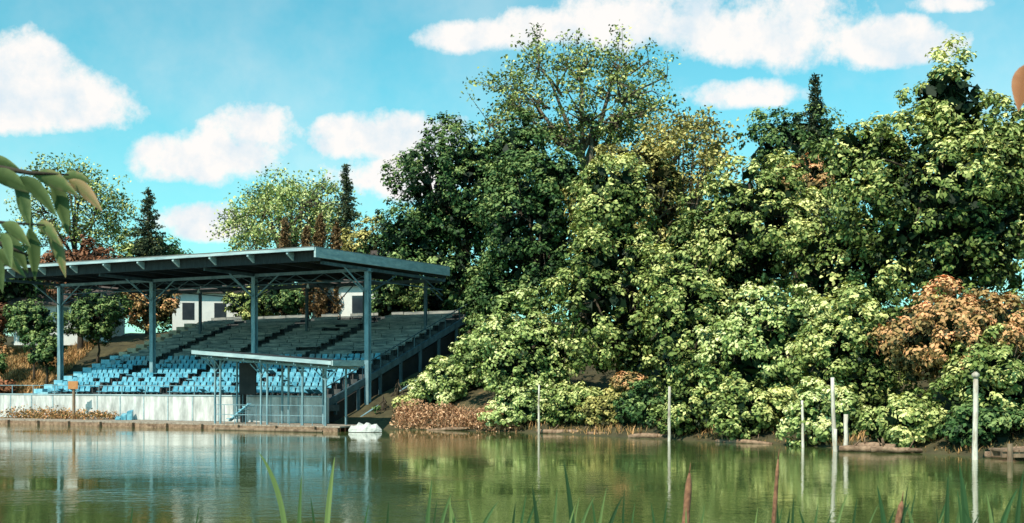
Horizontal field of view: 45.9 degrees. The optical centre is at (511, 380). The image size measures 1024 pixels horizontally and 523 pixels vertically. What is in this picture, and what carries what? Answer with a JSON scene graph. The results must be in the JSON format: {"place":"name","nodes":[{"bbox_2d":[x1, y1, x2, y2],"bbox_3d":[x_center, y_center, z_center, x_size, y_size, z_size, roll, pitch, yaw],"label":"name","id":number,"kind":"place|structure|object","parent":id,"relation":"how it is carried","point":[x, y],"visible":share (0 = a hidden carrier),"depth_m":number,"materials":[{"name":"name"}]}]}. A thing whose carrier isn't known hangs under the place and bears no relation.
{"place":"outdoors","nodes":[
{"label":"outdoors","id":0,"kind":"place"},
{"bbox_2d":[0,155,101,292],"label":"overhanging tree","id":1,"kind":"object","parent":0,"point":[12,254],"visible":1,"depth_m":3.00,"materials":[{"name":"green plant"}]},
{"bbox_2d":[0,424,1023,522],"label":"pond water","id":2,"kind":"structure","parent":0,"point":[74,474],"depth_m":30.77,"materials":[{"name":"green liquid"}]},
{"bbox_2d":[215,427,322,432],"bbox_3d":[-11.970,2.440,59.231,6.600,0.200,0.200,0,0,28],"label":"floating log boom","id":3,"kind":"object","parent":2,"relation":"on","point":[265,429],"visible":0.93,"depth_m":59.12,"materials":[{"name":"brown wood"}]},
{"bbox_2d":[348,422,381,431],"bbox_3d":[-7.070,2.248,58.239,1.600,0.465,0.745,0,0,0],"label":"covered boat","id":4,"kind":"object","parent":2,"relation":"on","point":[365,427],"visible":1,"depth_m":57.99,"materials":[{"name":"fabric"}]},
{"bbox_2d":[538,385,539,433],"bbox_3d":[1.246,2.150,56.601,0.132,3.901,0.114,0,0,0],"label":"mooring pole","id":5,"kind":"object","parent":2,"relation":"in","point":[538,409],"visible":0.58,"depth_m":56.56,"materials":[{"name":"white wood"}]},
{"bbox_2d":[668,386,670,441],"bbox_3d":[6.409,2.176,49.402,0.170,3.852,0.155,0,0,0],"label":"mooring pole","id":6,"kind":"object","parent":2,"relation":"in","point":[669,413],"visible":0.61,"depth_m":49.36,"materials":[{"name":"white wood"}]},
{"bbox_2d":[801,400,804,447],"bbox_3d":[10.838,2.426,45.002,0.166,3.354,0.135,0,0,0],"label":"mooring pole","id":7,"kind":"object","parent":2,"relation":"in","point":[802,427],"visible":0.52,"depth_m":44.96,"materials":[{"name":"white wood"}]},
{"bbox_2d":[831,377,837,450],"bbox_3d":[11.488,2.001,43.002,0.311,4.205,0.194,0,0,0],"label":"mooring pole","id":8,"kind":"object","parent":2,"relation":"in","point":[833,418],"visible":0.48,"depth_m":42.94,"materials":[{"name":"white wood"}]},
{"bbox_2d":[833,429,836,451],"bbox_3d":[11.341,2.902,42.302,0.195,2.404,0.162,0,0,0],"label":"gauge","id":9,"kind":"object","parent":2,"relation":"in","point":[835,441],"visible":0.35,"depth_m":42.25,"materials":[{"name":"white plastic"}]},
{"bbox_2d":[843,414,847,445],"bbox_3d":[11.766,2.651,42.627,0.293,2.909,0.218,0,0,-43],"label":"mooring pole","id":10,"kind":"object","parent":2,"relation":"in","point":[845,424],"visible":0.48,"depth_m":42.62,"materials":[{"name":"white wood"}]},
{"bbox_2d":[854,437,895,446],"bbox_3d":[12.677,2.243,42.280,0.378,0.528,1.620,0,0,-35],"label":"driftwood log","id":11,"kind":"object","parent":2,"relation":"on","point":[864,443],"visible":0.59,"depth_m":42.23,"materials":[{"name":"wood"}]},
{"bbox_2d":[972,372,979,459],"bbox_3d":[14.563,1.917,38.003,0.252,4.374,0.237,0,0,0],"label":"mooring pole","id":12,"kind":"object","parent":2,"relation":"in","point":[975,375],"visible":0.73,"depth_m":37.93,"materials":[{"name":"white wood"}]},
{"bbox_2d":[985,444,1023,458],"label":"driftwood log","id":13,"kind":"object","parent":2,"relation":"on","point":[987,454],"visible":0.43,"depth_m":38.87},
{"bbox_2d":[0,0,1023,335],"label":"sky","id":14,"kind":"structure","parent":0,"point":[187,100],"materials":[{"name":"blue"}]},
{"bbox_2d":[4,306,1023,456],"bbox_3d":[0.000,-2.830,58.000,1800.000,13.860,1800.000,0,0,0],"label":"ground","id":15,"kind":"structure","parent":0,"point":[478,397],"depth_m":63.24,"materials":[{"name":"brown plant"}]},
{"bbox_2d":[0,353,7,375],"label":"garden shrub","id":16,"kind":"object","parent":15,"relation":"on","point":[3,366],"visible":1,"depth_m":79.31,"materials":[{"name":"green plant"}]},
{"bbox_2d":[0,303,11,337],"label":"garden shrub","id":17,"kind":"object","parent":15,"relation":"on","point":[3,322],"visible":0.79,"depth_m":83.74,"materials":[{"name":"red plant"}]},
{"bbox_2d":[0,334,14,355],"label":"garden shrub","id":18,"kind":"object","parent":15,"relation":"on","point":[3,347],"visible":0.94,"depth_m":82.81,"materials":[{"name":"orange plant"}]},
{"bbox_2d":[0,379,19,394],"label":"garden shrub","id":19,"kind":"object","parent":15,"relation":"on","point":[5,389],"visible":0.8,"depth_m":78.08,"materials":[{"name":"red plant"}]},
{"bbox_2d":[0,229,56,343],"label":"plane tree","id":20,"kind":"object","parent":15,"relation":"on","point":[10,288],"visible":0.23,"depth_m":92.34,"materials":[{"name":"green plant"}]},
{"bbox_2d":[1,298,66,380],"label":"garden shrub","id":21,"kind":"object","parent":15,"relation":"on","point":[24,321],"visible":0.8,"depth_m":82.68,"materials":[{"name":"green plant"}]},
{"bbox_2d":[21,330,67,383],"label":"garden shrub","id":22,"kind":"object","parent":15,"relation":"on","point":[44,349],"visible":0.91,"depth_m":79.85,"materials":[{"name":"green plant"}]},
{"bbox_2d":[0,339,102,393],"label":"bank grass","id":23,"kind":"structure","parent":15,"relation":"on","point":[20,368],"depth_m":87.22,"materials":[{"name":"plant"}]},
{"bbox_2d":[14,292,124,345],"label":"walls","id":24,"kind":"structure","parent":15,"relation":"on","point":[70,339],"depth_m":93.09,"materials":[{"name":"paint"}]},
{"bbox_2d":[7,279,127,306],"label":"roof","id":25,"kind":"structure","parent":24,"relation":"on","point":[47,301],"depth_m":93.12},
{"bbox_2d":[5,146,141,252],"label":"poplar tree","id":26,"kind":"object","parent":15,"relation":"on","point":[97,213],"visible":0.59,"depth_m":100.55,"materials":[{"name":"green plant"}]},
{"bbox_2d":[39,234,121,349],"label":"copper plum tree","id":27,"kind":"object","parent":15,"relation":"on","point":[83,253],"visible":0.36,"depth_m":90.24,"materials":[{"name":"red plant"}]},
{"bbox_2d":[64,289,134,363],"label":"garden shrub","id":28,"kind":"object","parent":15,"relation":"on","point":[88,321],"visible":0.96,"depth_m":85.19,"materials":[{"name":"green plant"}]},
{"bbox_2d":[118,187,173,333],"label":"spruce tree","id":29,"kind":"object","parent":15,"relation":"on","point":[147,232],"visible":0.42,"depth_m":94.74,"materials":[{"name":"green plant"}]},
{"bbox_2d":[110,226,192,258],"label":"plane tree","id":30,"kind":"object","parent":15,"relation":"on","point":[126,247],"visible":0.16,"depth_m":97.18,"materials":[{"name":"green plant"}]},
{"bbox_2d":[122,291,181,331],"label":"garden shrub","id":31,"kind":"object","parent":15,"relation":"on","point":[167,305],"visible":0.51,"depth_m":87.35,"materials":[{"name":"orange plant"}]},
{"bbox_2d":[172,293,242,329],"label":"walls","id":32,"kind":"structure","parent":15,"relation":"on","point":[208,302],"depth_m":93.31,"materials":[{"name":"paint"}]},
{"bbox_2d":[182,303,225,319],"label":"windows and door","id":33,"kind":"structure","parent":32,"relation":"attached to","point":[188,311],"depth_m":93.21,"materials":[{"name":"grey glass"}]},
{"bbox_2d":[179,283,268,292],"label":"roof","id":34,"kind":"structure","parent":32,"relation":"on","point":[216,288],"depth_m":93.26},
{"bbox_2d":[0,246,468,431],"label":"grandstand","id":35,"kind":"object","parent":15,"relation":"on","point":[164,381],"visible":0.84,"depth_m":70.83,"materials":[{"name":"metal"}]},
{"bbox_2d":[0,404,43,417],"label":"deck weeds","id":36,"kind":"object","parent":35,"relation":"on","point":[12,413],"visible":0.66,"depth_m":71.56,"materials":[{"name":"orange plant"}]},
{"bbox_2d":[6,405,67,418],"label":"deck weeds","id":37,"kind":"object","parent":35,"relation":"on","point":[38,416],"visible":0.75,"depth_m":70.63,"materials":[{"name":"orange plant"}]},
{"bbox_2d":[18,405,90,418],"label":"deck weeds","id":38,"kind":"object","parent":35,"relation":"on","point":[63,416],"visible":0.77,"depth_m":69.96,"materials":[{"name":"orange plant"}]},
{"bbox_2d":[68,381,77,418],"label":"notice post","id":39,"kind":"object","parent":35,"relation":"on","point":[73,385],"visible":1,"depth_m":68.93,"materials":[{"name":"brown wood"}]},
{"bbox_2d":[65,408,119,419],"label":"deck weeds","id":40,"kind":"object","parent":35,"relation":"on","point":[100,415],"visible":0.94,"depth_m":68.72,"materials":[{"name":"orange plant"}]},
{"bbox_2d":[115,410,132,419],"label":"stacked seats","id":41,"kind":"object","parent":35,"relation":"on","point":[128,415],"visible":1,"depth_m":67.66,"materials":[{"name":"blue plastic"}]},
{"bbox_2d":[191,350,363,425],"bbox_3d":[-11.948,0.335,61.360,8.860,3.790,2.710,0,0,28],"label":"timing canopy","id":42,"kind":"object","parent":35,"relation":"on","point":[247,378],"visible":1,"depth_m":61.21,"materials":[{"name":"metal"}]},
{"bbox_2d":[221,284,272,320],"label":"garden shrub","id":43,"kind":"object","parent":15,"relation":"on","point":[243,310],"visible":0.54,"depth_m":91.21,"materials":[{"name":"green plant"}]},
{"bbox_2d":[261,283,304,315],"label":"garden shrub","id":44,"kind":"object","parent":15,"relation":"on","point":[287,301],"visible":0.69,"depth_m":87.32,"materials":[{"name":"green plant"}]},
{"bbox_2d":[277,216,292,315],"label":"columnar cypress","id":45,"kind":"object","parent":15,"relation":"on","point":[285,239],"visible":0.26,"depth_m":89.82,"materials":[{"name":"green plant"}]},
{"bbox_2d":[206,163,371,284],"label":"oak tree","id":46,"kind":"object","parent":15,"relation":"on","point":[312,205],"visible":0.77,"depth_m":100.94,"materials":[{"name":"green plant"}]},
{"bbox_2d":[298,225,314,318],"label":"columnar cypress","id":47,"kind":"object","parent":15,"relation":"on","point":[305,240],"visible":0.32,"depth_m":90.42,"materials":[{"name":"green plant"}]},
{"bbox_2d":[310,211,328,317],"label":"columnar cypress","id":48,"kind":"object","parent":15,"relation":"on","point":[320,306],"visible":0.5,"depth_m":89.98,"materials":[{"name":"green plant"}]},
{"bbox_2d":[327,220,343,316],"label":"columnar cypress","id":49,"kind":"object","parent":15,"relation":"on","point":[336,242],"visible":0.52,"depth_m":90.59,"materials":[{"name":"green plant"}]},
{"bbox_2d":[324,163,361,250],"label":"spruce tree","id":50,"kind":"object","parent":15,"relation":"on","point":[345,198],"visible":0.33,"depth_m":98.72,"materials":[{"name":"green plant"}]},
{"bbox_2d":[312,286,384,318],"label":"walls","id":51,"kind":"structure","parent":15,"relation":"on","point":[346,310],"depth_m":90.52,"materials":[{"name":"paint"}]},
{"bbox_2d":[323,295,372,312],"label":"windows and door","id":52,"kind":"structure","parent":51,"relation":"attached to","point":[357,304],"depth_m":90.33,"materials":[{"name":"grey glass"}]},
{"bbox_2d":[331,250,379,282],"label":"roof","id":53,"kind":"structure","parent":51,"relation":"on","point":[372,252],"depth_m":93.51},
{"bbox_2d":[339,214,390,255],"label":"plane tree","id":54,"kind":"object","parent":15,"relation":"on","point":[358,236],"visible":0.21,"depth_m":94.88,"materials":[{"name":"green plant"}]},
{"bbox_2d":[372,395,388,412],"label":"shore shrub","id":55,"kind":"object","parent":15,"relation":"on","point":[377,408],"visible":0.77,"depth_m":64.48,"materials":[{"name":"green plant"}]},
{"bbox_2d":[371,285,412,316],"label":"garden shrub","id":56,"kind":"object","parent":15,"relation":"on","point":[389,304],"visible":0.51,"depth_m":87.35,"materials":[{"name":"green plant"}]},
{"bbox_2d":[390,379,403,396],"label":"shore shrub","id":57,"kind":"object","parent":15,"relation":"on","point":[396,390],"visible":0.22,"depth_m":66.53,"materials":[{"name":"green plant"}]},
{"bbox_2d":[382,279,423,314],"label":"garden shrub","id":58,"kind":"object","parent":15,"relation":"on","point":[414,308],"visible":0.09,"depth_m":91.14,"materials":[{"name":"green plant"}]},
{"bbox_2d":[391,393,420,410],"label":"shore shrub","id":59,"kind":"object","parent":15,"relation":"on","point":[398,401],"visible":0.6,"depth_m":63.88,"materials":[{"name":"green plant"}]},
{"bbox_2d":[400,374,419,386],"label":"shore shrub","id":60,"kind":"object","parent":15,"relation":"on","point":[405,383],"visible":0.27,"depth_m":66.97,"materials":[{"name":"green plant"}]},
{"bbox_2d":[406,356,467,408],"bbox_3d":[-3.918,0.144,64.779,2.906,2.868,2.639,0,0,24],"label":"shore shrub","id":61,"kind":"object","parent":15,"relation":"on","point":[439,386],"visible":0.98,"depth_m":64.36,"materials":[{"name":"green plant"}]},
{"bbox_2d":[408,283,476,314],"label":"garden shrub","id":62,"kind":"object","parent":15,"relation":"on","point":[435,303],"visible":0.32,"depth_m":85.38,"materials":[{"name":"green plant"}]},
{"bbox_2d":[427,423,468,430],"bbox_3d":[-3.213,2.325,60.161,2.210,0.547,0.252,0,0,18],"label":"driftwood log","id":63,"kind":"object","parent":15,"relation":"on","point":[452,428],"visible":0.91,"depth_m":60.11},
{"bbox_2d":[390,396,524,431],"bbox_3d":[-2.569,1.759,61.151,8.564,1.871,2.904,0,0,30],"label":"dry bramble","id":64,"kind":"object","parent":15,"relation":"on","point":[434,410],"visible":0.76,"depth_m":61.27,"materials":[{"name":"brown plant"}]},
{"bbox_2d":[357,108,558,313],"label":"maple tree","id":65,"kind":"object","parent":15,"relation":"on","point":[445,211],"visible":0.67,"depth_m":78.52,"materials":[{"name":"green plant"}]},
{"bbox_2d":[433,340,504,391],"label":"shore shrub","id":66,"kind":"object","parent":15,"relation":"on","point":[469,361],"visible":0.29,"depth_m":66.61,"materials":[{"name":"green plant"}]},
{"bbox_2d":[453,313,505,358],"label":"shore shrub","id":67,"kind":"object","parent":15,"relation":"on","point":[472,320],"visible":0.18,"depth_m":70.77,"materials":[{"name":"green plant"}]},
{"bbox_2d":[3,101,1023,336],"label":"distant trees","id":68,"kind":"object","parent":15,"relation":"on","point":[163,324],"visible":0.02,"depth_m":94.02,"materials":[{"name":"green plant"}]},
{"bbox_2d":[476,379,556,429],"bbox_3d":[0.517,1.246,59.017,4.538,2.661,2.518,0,0,0],"label":"shore shrub","id":69,"kind":"object","parent":15,"relation":"on","point":[521,406],"visible":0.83,"depth_m":58.45,"materials":[{"name":"green plant"}]},
{"bbox_2d":[448,286,590,399],"bbox_3d":[0.335,-1.616,62.675,7.373,6.408,5.638,0,0,0],"label":"hazel tree","id":70,"kind":"object","parent":15,"relation":"on","point":[520,337],"visible":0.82,"depth_m":61.37,"materials":[{"name":"green plant"}]},
{"bbox_2d":[455,140,588,351],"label":"maple tree","id":71,"kind":"object","parent":15,"relation":"on","point":[532,258],"visible":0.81,"depth_m":70.29,"materials":[{"name":"green plant"}]},
{"bbox_2d":[536,425,586,433],"bbox_3d":[2.600,2.286,56.302,3.204,0.512,0.239,0,0,29],"label":"driftwood log","id":72,"kind":"object","parent":15,"relation":"on","point":[551,431],"visible":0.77,"depth_m":56.56,"materials":[{"name":"wood"}]},
{"bbox_2d":[541,380,602,426],"bbox_3d":[3.189,1.133,57.434,3.571,2.344,2.466,0,0,0],"label":"shore shrub","id":73,"kind":"object","parent":15,"relation":"on","point":[564,400],"visible":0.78,"depth_m":56.88,"materials":[{"name":"green plant"}]},
{"bbox_2d":[460,19,689,320],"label":"cottonwood tree","id":74,"kind":"object","parent":15,"relation":"on","point":[611,127],"visible":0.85,"depth_m":82.74,"materials":[{"name":"green plant"}]},
{"bbox_2d":[130,452,1023,522],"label":"reed bed","id":75,"kind":"object","parent":15,"relation":"on","point":[963,514],"visible":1,"depth_m":6.00,"materials":[{"name":"green plant"}]},
{"bbox_2d":[574,384,624,427],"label":"shore shrub","id":76,"kind":"object","parent":15,"relation":"on","point":[599,409],"visible":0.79,"depth_m":55.43,"materials":[{"name":"green plant"}]},
{"bbox_2d":[537,151,696,393],"bbox_3d":[5.301,-5.099,59.148,8.110,12.956,6.433,0,0,0],"label":"maple tree","id":77,"kind":"object","parent":15,"relation":"on","point":[599,305],"visible":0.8,"depth_m":58.49,"materials":[{"name":"green plant"}]},
{"bbox_2d":[609,371,647,393],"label":"shore shrub","id":78,"kind":"object","parent":15,"relation":"on","point":[619,381],"visible":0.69,"depth_m":55.19,"materials":[{"name":"orange plant"}]},
{"bbox_2d":[560,129,701,308],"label":"birch tree","id":79,"kind":"object","parent":15,"relation":"on","point":[660,184],"visible":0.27,"depth_m":68.08,"materials":[{"name":"green plant"}]},
{"bbox_2d":[613,378,674,428],"bbox_3d":[5.941,1.101,54.216,2.860,2.407,2.907,0,0,0],"label":"shore shrub","id":80,"kind":"object","parent":15,"relation":"on","point":[632,405],"visible":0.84,"depth_m":53.65,"materials":[{"name":"green plant"}]},
{"bbox_2d":[628,429,673,437],"bbox_3d":[5.972,2.299,51.967,2.217,0.526,0.313,0,0,35],"label":"driftwood log","id":81,"kind":"object","parent":15,"relation":"on","point":[645,435],"visible":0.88,"depth_m":52.06,"materials":[{"name":"wood"}]},
{"bbox_2d":[646,384,725,434],"bbox_3d":[7.535,1.379,51.421,3.204,2.480,2.769,0,0,-17],"label":"shore shrub","id":82,"kind":"object","parent":15,"relation":"on","point":[687,400],"visible":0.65,"depth_m":50.74,"materials":[{"name":"green plant"}]},
{"bbox_2d":[627,104,746,224],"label":"alder tree","id":83,"kind":"object","parent":15,"relation":"on","point":[707,157],"visible":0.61,"depth_m":71.22,"materials":[{"name":"green plant"}]},
{"bbox_2d":[682,463,691,522],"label":"cattail","id":84,"kind":"object","parent":15,"relation":"on","point":[687,497],"visible":0.98,"depth_m":5.99},
{"bbox_2d":[631,243,748,392],"bbox_3d":[8.432,-2.633,56.234,5.777,7.680,4.760,0,0,-44],"label":"ash tree","id":85,"kind":"object","parent":15,"relation":"on","point":[677,341],"visible":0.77,"depth_m":55.02,"materials":[{"name":"green plant"}]},
{"bbox_2d":[656,207,763,327],"bbox_3d":[9.760,-4.666,61.960,6.025,8.636,5.786,0,0,-23],"label":"alder tree","id":86,"kind":"object","parent":15,"relation":"on","point":[671,239],"visible":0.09,"depth_m":61.00,"materials":[{"name":"green plant"}]},
{"bbox_2d":[715,434,772,443],"bbox_3d":[9.150,2.334,47.935,2.506,0.468,0.402,0,0,38],"label":"driftwood log","id":87,"kind":"object","parent":15,"relation":"on","point":[728,440],"visible":0.87,"depth_m":47.96,"materials":[{"name":"wood"}]},
{"bbox_2d":[692,376,797,439],"bbox_3d":[9.450,1.173,48.822,4.284,2.726,3.049,0,0,0],"label":"shore shrub","id":88,"kind":"object","parent":15,"relation":"on","point":[746,410],"visible":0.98,"depth_m":48.19,"materials":[{"name":"green plant"}]},
{"bbox_2d":[475,413,1023,453],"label":"shore grass","id":89,"kind":"structure","parent":15,"relation":"on","point":[712,432],"depth_m":50.04,"materials":[{"name":"plant"}]},
{"bbox_2d":[667,148,834,312],"bbox_3d":[12.015,-6.141,60.611,8.371,11.114,6.876,0,0,14],"label":"elm tree","id":90,"kind":"object","parent":15,"relation":"on","point":[773,205],"visible":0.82,"depth_m":59.60,"materials":[{"name":"green plant"}]},
{"bbox_2d":[690,281,838,410],"bbox_3d":[11.048,-1.122,51.210,7.109,6.153,5.835,0,0,0],"label":"hawthorn tree","id":91,"kind":"object","parent":15,"relation":"on","point":[737,334],"visible":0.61,"depth_m":49.94,"materials":[{"name":"green plant"}]},
{"bbox_2d":[771,452,778,522],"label":"cattail","id":92,"kind":"object","parent":15,"relation":"on","point":[774,506],"visible":1,"depth_m":5.99},
{"bbox_2d":[735,103,845,298],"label":"oak tree","id":93,"kind":"object","parent":15,"relation":"on","point":[784,138],"visible":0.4,"depth_m":77.16,"materials":[{"name":"green plant"}]},
{"bbox_2d":[776,152,837,288],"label":"copper beech tree","id":94,"kind":"object","parent":15,"relation":"on","point":[817,178],"visible":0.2,"depth_m":69.14,"materials":[{"name":"green plant"}]},
{"bbox_2d":[786,73,845,282],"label":"fir tree","id":95,"kind":"object","parent":15,"relation":"on","point":[814,93],"visible":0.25,"depth_m":76.80,"materials":[{"name":"green plant"}]},
{"bbox_2d":[775,376,871,446],"bbox_3d":[11.832,1.291,45.887,3.519,2.921,3.053,0,0,20],"label":"shore shrub","id":96,"kind":"object","parent":15,"relation":"on","point":[816,422],"visible":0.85,"depth_m":45.18,"materials":[{"name":"green plant"}]},
{"bbox_2d":[783,279,921,408],"bbox_3d":[13.552,-1.094,47.890,4.566,5.972,4.238,0,0,43],"label":"hazel tree","id":97,"kind":"object","parent":15,"relation":"on","point":[858,366],"visible":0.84,"depth_m":47.11,"materials":[{"name":"green plant"}]},
{"bbox_2d":[779,205,926,360],"bbox_3d":[15.769,-4.537,56.842,6.188,7.946,5.473,0,0,-40],"label":"alder tree","id":98,"kind":"object","parent":15,"relation":"on","point":[828,277],"visible":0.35,"depth_m":55.96,"materials":[{"name":"green plant"}]},
{"bbox_2d":[837,439,896,451],"bbox_3d":[12.367,2.263,42.130,2.007,0.499,0.382,0,0,24],"label":"driftwood log","id":99,"kind":"object","parent":15,"relation":"on","point":[855,448],"visible":0.77,"depth_m":42.26,"materials":[{"name":"wood"}]},
{"bbox_2d":[871,439,921,452],"bbox_3d":[13.193,2.245,41.450,1.714,0.507,0.319,0,0,4],"label":"driftwood log","id":100,"kind":"object","parent":15,"relation":"on","point":[882,448],"visible":1,"depth_m":41.44,"materials":[{"name":"wood"}]},
{"bbox_2d":[851,387,947,447],"bbox_3d":[13.956,1.359,42.712,2.838,2.260,3.351,0,0,-31],"label":"shore shrub","id":101,"kind":"object","parent":15,"relation":"on","point":[907,418],"visible":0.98,"depth_m":42.14,"materials":[{"name":"green plant"}]},
{"bbox_2d":[895,494,903,522],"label":"cattail","id":102,"kind":"object","parent":15,"relation":"on","point":[898,517],"visible":1,"depth_m":5.99},
{"bbox_2d":[799,33,1023,360],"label":"chestnut tree","id":103,"kind":"object","parent":15,"relation":"on","point":[976,167],"visible":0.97,"depth_m":51.81,"materials":[{"name":"green plant"}]},
{"bbox_2d":[865,274,1023,411],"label":"cherry tree","id":104,"kind":"object","parent":15,"relation":"on","point":[942,324],"visible":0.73,"depth_m":43.64,"materials":[{"name":"orange plant"}]},
{"bbox_2d":[927,323,1023,430],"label":"rowan tree","id":105,"kind":"object","parent":15,"relation":"on","point":[1002,385],"visible":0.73,"depth_m":41.49,"materials":[{"name":"green plant"}]},
{"bbox_2d":[935,398,1023,448],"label":"shore shrub","id":106,"kind":"object","parent":15,"relation":"on","point":[994,419],"visible":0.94,"depth_m":40.21,"materials":[{"name":"green plant"}]},
{"bbox_2d":[989,444,1023,461],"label":"timber jetty","id":107,"kind":"object","parent":15,"relation":"on","point":[1009,452],"visible":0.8,"depth_m":37.25,"materials":[{"name":"brown wood"}]},
{"bbox_2d":[1004,260,1023,332],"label":"rowan tree","id":108,"kind":"object","parent":15,"relation":"on","point":[1018,266],"visible":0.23,"depth_m":46.24,"materials":[{"name":"green plant"}]},
{"bbox_2d":[1011,65,1023,111],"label":"balloon","id":109,"kind":"object","parent":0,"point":[1017,84],"visible":1,"depth_m":3.00,"materials":[{"name":"orange fabric"}]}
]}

